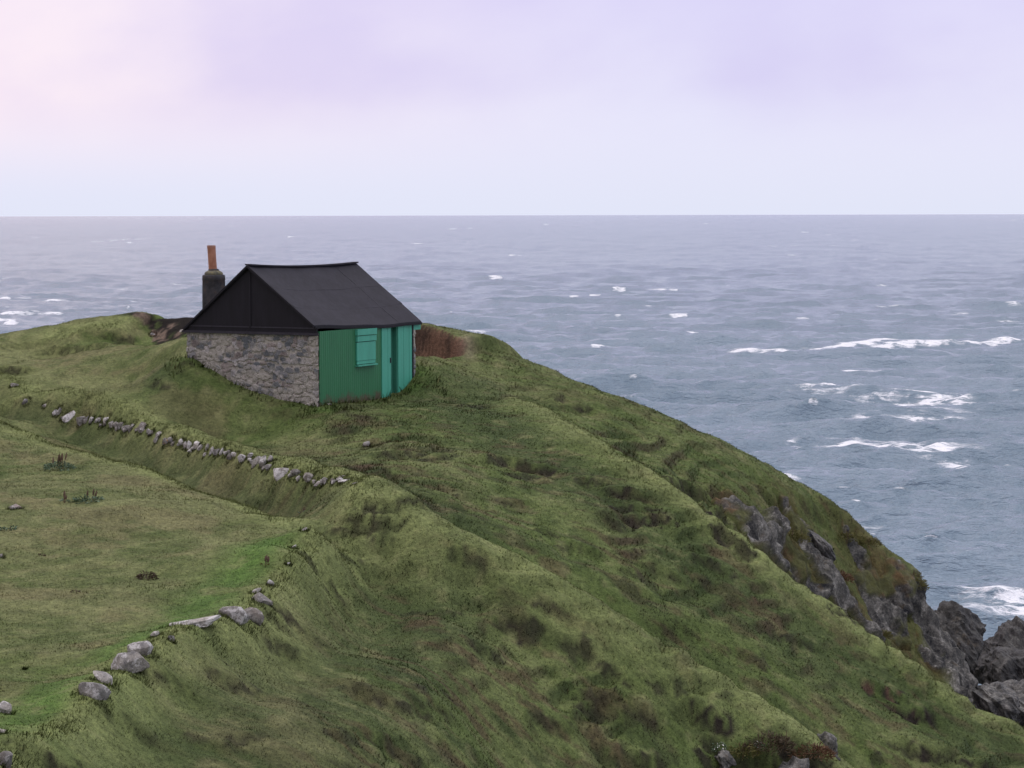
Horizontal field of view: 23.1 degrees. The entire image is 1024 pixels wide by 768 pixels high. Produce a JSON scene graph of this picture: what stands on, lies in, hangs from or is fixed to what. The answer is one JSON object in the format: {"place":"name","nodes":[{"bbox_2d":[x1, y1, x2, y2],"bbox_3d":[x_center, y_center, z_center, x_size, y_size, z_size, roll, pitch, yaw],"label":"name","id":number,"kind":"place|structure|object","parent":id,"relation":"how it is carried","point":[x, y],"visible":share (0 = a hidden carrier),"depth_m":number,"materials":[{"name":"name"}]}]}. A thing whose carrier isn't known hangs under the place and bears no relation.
{"place":"outdoors","nodes":[
{"label":"outdoors","id":0,"kind":"place"},
{"bbox_2d":[0,321,374,767],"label":"long grass","id":1,"kind":"structure","parent":0,"point":[175,624],"depth_m":53.95,"materials":[{"name":"green plant"}]},
{"bbox_2d":[0,311,1023,767],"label":"headland","id":2,"kind":"structure","parent":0,"point":[438,342],"depth_m":54.37,"materials":[{"name":"green plant"}]},
{"bbox_2d":[0,701,11,713],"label":"boulder","id":3,"kind":"object","parent":2,"relation":"on","point":[5,706],"visible":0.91,"depth_m":37.58,"materials":[{"name":"stone"}]},
{"bbox_2d":[0,751,12,767],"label":"boulder","id":4,"kind":"object","parent":2,"relation":"on","point":[6,756],"visible":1,"depth_m":33.35,"materials":[{"name":"stone"}]},
{"bbox_2d":[0,525,16,530],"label":"dock plant","id":5,"kind":"object","parent":2,"relation":"on","point":[14,528],"visible":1,"depth_m":51.84,"materials":[{"name":"green plant"}]},
{"bbox_2d":[9,504,20,509],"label":"stone","id":6,"kind":"object","parent":2,"relation":"on","point":[14,506],"visible":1,"depth_m":53.98,"materials":[{"name":"grey stone"}]},
{"bbox_2d":[43,452,75,470],"bbox_3d":[-10.938,1.920,60.435,0.861,0.513,0.846,0,4,0],"label":"dock plant","id":7,"kind":"object","parent":2,"relation":"on","point":[50,465],"visible":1,"depth_m":60.33,"materials":[{"name":"green plant"}]},
{"bbox_2d":[59,491,70,502],"bbox_3d":[-9.755,2.486,54.583,0.345,0.306,0.268,0,4,0],"label":"dead stalk","id":8,"kind":"object","parent":2,"relation":"on","point":[64,496],"visible":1,"depth_m":54.56,"materials":[{"name":"brown plant"}]},
{"bbox_2d":[62,410,74,422],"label":"wall stone","id":9,"kind":"object","parent":2,"relation":"on","point":[68,417],"visible":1,"depth_m":69.67,"materials":[{"name":"grey stone"}]},
{"bbox_2d":[76,416,84,425],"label":"wall stone","id":10,"kind":"object","parent":2,"relation":"on","point":[79,420],"visible":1,"depth_m":69.26,"materials":[{"name":"grey stone"}]},
{"bbox_2d":[72,489,103,503],"bbox_3d":[-9.291,2.478,54.931,0.824,0.365,0.804,0,4,0],"label":"dock plant","id":11,"kind":"object","parent":2,"relation":"on","point":[95,497],"visible":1,"depth_m":54.87,"materials":[{"name":"green plant"}]},
{"bbox_2d":[79,682,110,699],"bbox_3d":[-6.383,4.731,38.216,0.490,0.385,0.386,0,4,0],"label":"boulder","id":12,"kind":"object","parent":2,"relation":"on","point":[98,691],"visible":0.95,"depth_m":38.09,"materials":[{"name":"grey stone"}]},
{"bbox_2d":[93,671,112,684],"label":"boulder","id":13,"kind":"object","parent":2,"relation":"on","point":[104,676],"visible":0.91,"depth_m":38.92,"materials":[{"name":"stone"}]},
{"bbox_2d":[121,425,129,432],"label":"wall stone","id":14,"kind":"object","parent":2,"relation":"on","point":[125,427],"visible":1,"depth_m":67.36,"materials":[{"name":"grey stone"}]},
{"bbox_2d":[111,651,149,672],"bbox_3d":[-6.168,4.491,40.211,0.595,0.404,0.442,-3,5,-40],"label":"boulder","id":15,"kind":"object","parent":2,"relation":"on","point":[134,661],"visible":0.88,"depth_m":40.06,"materials":[{"name":"grey stone"}]},
{"bbox_2d":[127,641,152,655],"bbox_3d":[-6.106,4.402,41.019,0.428,0.363,0.377,0,4,0],"label":"boulder","id":16,"kind":"object","parent":2,"relation":"on","point":[144,647],"visible":0.71,"depth_m":40.90,"materials":[{"name":"grey stone"}]},
{"bbox_2d":[138,422,146,432],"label":"wall stone","id":17,"kind":"object","parent":2,"relation":"on","point":[142,424],"visible":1,"depth_m":66.73,"materials":[{"name":"grey stone"}]},
{"bbox_2d":[136,570,158,579],"bbox_3d":[-7.032,3.712,48.210,0.484,0.276,0.504,-3,5,-32],"label":"heather tuft","id":18,"kind":"object","parent":2,"relation":"on","point":[146,575],"visible":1,"depth_m":48.15,"materials":[{"name":"brown plant"}]},
{"bbox_2d":[150,631,159,636],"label":"boulder","id":19,"kind":"object","parent":2,"relation":"on","point":[154,633],"visible":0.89,"depth_m":42.25,"materials":[{"name":"grey stone"}]},
{"bbox_2d":[169,615,220,627],"bbox_3d":[-5.540,4.157,43.475,0.959,0.312,0.726,0,4,0],"label":"boulder","id":20,"kind":"object","parent":2,"relation":"on","point":[203,622],"visible":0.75,"depth_m":43.26,"materials":[{"name":"stone"}]},
{"bbox_2d":[194,441,199,448],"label":"wall stone","id":21,"kind":"object","parent":2,"relation":"on","point":[196,444],"visible":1,"depth_m":64.26,"materials":[{"name":"grey stone"}]},
{"bbox_2d":[213,448,219,454],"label":"wall stone","id":22,"kind":"object","parent":2,"relation":"on","point":[215,451],"visible":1,"depth_m":63.26,"materials":[{"name":"grey stone"}]},
{"bbox_2d":[218,606,249,624],"bbox_3d":[-4.980,4.170,44.740,0.549,0.429,0.454,0,4,0],"label":"boulder","id":23,"kind":"object","parent":2,"relation":"on","point":[239,614],"visible":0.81,"depth_m":44.55,"materials":[{"name":"grey stone"}]},
{"bbox_2d":[237,454,245,462],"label":"wall stone","id":24,"kind":"object","parent":2,"relation":"on","point":[240,456],"visible":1,"depth_m":62.03,"materials":[{"name":"grey stone"}]},
{"bbox_2d":[244,607,263,625],"bbox_3d":[-4.678,4.244,45.184,0.414,0.419,0.341,0,4,0],"label":"boulder","id":25,"kind":"object","parent":2,"relation":"on","point":[256,615],"visible":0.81,"depth_m":45.05,"materials":[{"name":"stone"}]},
{"bbox_2d":[251,456,260,468],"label":"wall stone","id":26,"kind":"object","parent":2,"relation":"on","point":[255,461],"visible":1,"depth_m":61.37,"materials":[{"name":"grey stone"}]},
{"bbox_2d":[252,592,272,605],"bbox_3d":[-4.629,3.978,46.059,0.348,0.280,0.300,2,4,29],"label":"boulder","id":27,"kind":"object","parent":2,"relation":"on","point":[262,597],"visible":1,"depth_m":46.00,"materials":[{"name":"grey stone"}]},
{"bbox_2d":[259,455,265,467],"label":"wall stone","id":28,"kind":"object","parent":2,"relation":"on","point":[262,461],"visible":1,"depth_m":61.04,"materials":[{"name":"grey stone"}]},
{"bbox_2d":[260,555,269,564],"bbox_3d":[-4.809,3.455,48.750,0.189,0.249,0.289,-2,4,-25],"label":"dead stalk","id":29,"kind":"object","parent":2,"relation":"on","point":[267,557],"visible":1,"depth_m":48.73,"materials":[{"name":"brown plant"}]},
{"bbox_2d":[265,464,271,470],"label":"wall stone","id":30,"kind":"object","parent":2,"relation":"on","point":[267,466],"visible":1,"depth_m":60.72,"materials":[{"name":"grey stone"}]},
{"bbox_2d":[273,467,288,481],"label":"wall stone","id":31,"kind":"object","parent":2,"relation":"on","point":[279,473],"visible":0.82,"depth_m":60.01,"materials":[{"name":"grey stone"}]},
{"bbox_2d":[290,469,300,476],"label":"wall stone","id":32,"kind":"object","parent":2,"relation":"on","point":[293,472],"visible":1,"depth_m":59.34,"materials":[{"name":"grey stone"}]},
{"bbox_2d":[182,245,421,406],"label":"stone hut","id":33,"kind":"object","parent":2,"relation":"on","point":[316,334],"visible":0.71,"depth_m":70.10,"materials":[{"name":"stone"}]},
{"bbox_2d":[381,328,390,397],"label":"door","id":34,"kind":"structure","parent":33,"relation":"in","point":[385,332],"depth_m":71.99,"materials":[{"name":"teal paint"}]},
{"bbox_2d":[303,473,312,482],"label":"wall stone","id":35,"kind":"object","parent":2,"relation":"on","point":[306,476],"visible":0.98,"depth_m":58.54,"materials":[{"name":"grey stone"}]},
{"bbox_2d":[709,742,726,751],"bbox_3d":[4.350,7.675,52.882,0.518,0.232,0.482,-1,4,-17],"label":"sea campion","id":36,"kind":"object","parent":2,"relation":"on","point":[716,747],"visible":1,"depth_m":52.82,"materials":[{"name":"white plant"}]},
{"bbox_2d":[714,749,736,767],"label":"sea rock","id":37,"kind":"object","parent":2,"relation":"on","point":[725,758],"visible":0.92,"depth_m":52.50,"materials":[{"name":"grey stone"}]},
{"bbox_2d":[728,742,762,759],"bbox_3d":[4.895,7.756,52.999,0.910,0.427,0.906,0,4,0],"label":"cushion plant","id":38,"kind":"object","parent":2,"relation":"on","point":[753,751],"visible":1,"depth_m":52.82,"materials":[{"name":"green plant"}]},
{"bbox_2d":[744,729,796,755],"bbox_3d":[5.457,7.605,53.195,1.291,0.544,1.339,0,4,0],"label":"cushion plant","id":39,"kind":"object","parent":2,"relation":"on","point":[778,740],"visible":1,"depth_m":53.01,"materials":[{"name":"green plant"}]},
{"bbox_2d":[778,756,809,767],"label":"sea rock","id":40,"kind":"object","parent":2,"relation":"on","point":[794,762],"visible":1,"depth_m":52.69,"materials":[{"name":"grey stone"}]},
{"bbox_2d":[787,528,811,543],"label":"cushion plant","id":41,"kind":"object","parent":2,"relation":"on","point":[796,534],"visible":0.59,"depth_m":72.56,"materials":[{"name":"green plant"}]},
{"bbox_2d":[788,741,837,761],"bbox_3d":[6.432,7.858,53.615,1.139,0.448,1.101,0,4,0],"label":"cushion plant","id":42,"kind":"object","parent":2,"relation":"on","point":[825,749],"visible":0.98,"depth_m":53.47,"materials":[{"name":"brown plant"}]},
{"bbox_2d":[808,529,835,561],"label":"sea rock","id":43,"kind":"object","parent":2,"relation":"on","point":[823,546],"visible":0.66,"depth_m":73.62,"materials":[{"name":"grey stone"}]},
{"bbox_2d":[817,731,840,760],"bbox_3d":[6.801,7.926,54.575,0.664,0.773,1.390,0,4,0],"label":"sea rock","id":44,"kind":"object","parent":2,"relation":"on","point":[829,740],"visible":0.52,"depth_m":54.32,"materials":[{"name":"grey stone"}]},
{"bbox_2d":[711,495,984,710],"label":"cliff","id":45,"kind":"structure","parent":2,"relation":"on","point":[893,596],"depth_m":75.61,"materials":[{"name":"grey stone"}]},
{"bbox_2d":[840,570,854,582],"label":"cushion plant","id":46,"kind":"object","parent":45,"relation":"on","point":[848,576],"visible":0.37,"depth_m":73.85,"materials":[{"name":"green plant"}]},
{"bbox_2d":[837,529,867,542],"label":"cushion plant","id":47,"kind":"object","parent":45,"relation":"on","point":[859,536],"visible":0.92,"depth_m":76.42,"materials":[{"name":"green plant"}]},
{"bbox_2d":[913,570,929,590],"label":"cushion plant","id":48,"kind":"object","parent":45,"relation":"on","point":[925,585],"visible":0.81,"depth_m":77.79,"materials":[{"name":"green plant"}]},
{"bbox_2d":[1002,679,1023,726],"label":"sea rock","id":49,"kind":"object","parent":45,"relation":"on","point":[1016,686],"visible":0.19,"depth_m":78.06,"materials":[{"name":"grey stone"}]},
{"bbox_2d":[857,535,884,547],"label":"cushion plant","id":50,"kind":"object","parent":2,"relation":"on","point":[873,540],"visible":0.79,"depth_m":77.27,"materials":[{"name":"green plant"}]},
{"bbox_2d":[882,630,893,638],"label":"cushion plant","id":51,"kind":"object","parent":2,"relation":"on","point":[886,633],"visible":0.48,"depth_m":74.66,"materials":[{"name":"green plant"}]},
{"bbox_2d":[934,600,985,675],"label":"sea rock","id":52,"kind":"object","parent":2,"relation":"on","point":[963,627],"visible":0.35,"depth_m":85.61,"materials":[{"name":"grey stone"}]},
{"bbox_2d":[972,681,1019,720],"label":"sea rock","id":53,"kind":"object","parent":2,"relation":"on","point":[998,698],"visible":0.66,"depth_m":75.78,"materials":[{"name":"grey stone"}]},
{"bbox_2d":[974,616,1023,683],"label":"sea rock","id":54,"kind":"object","parent":2,"relation":"on","point":[1009,633],"visible":0.47,"depth_m":88.03,"materials":[{"name":"grey stone"}]},
{"bbox_2d":[982,646,1023,683],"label":"sea rock","id":55,"kind":"object","parent":2,"relation":"on","point":[1002,664],"visible":0.64,"depth_m":81.56,"materials":[{"name":"grey stone"}]},
{"bbox_2d":[0,214,1023,684],"bbox_3d":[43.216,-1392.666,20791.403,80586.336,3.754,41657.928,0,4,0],"label":"sea","id":56,"kind":"structure","parent":0,"point":[866,372],"depth_m":508.74,"materials":[{"name":"liquid"}]},
{"bbox_2d":[0,0,1023,216],"label":"sky","id":57,"kind":"structure","parent":0,"point":[108,107],"materials":[{"name":"white"}]}
]}

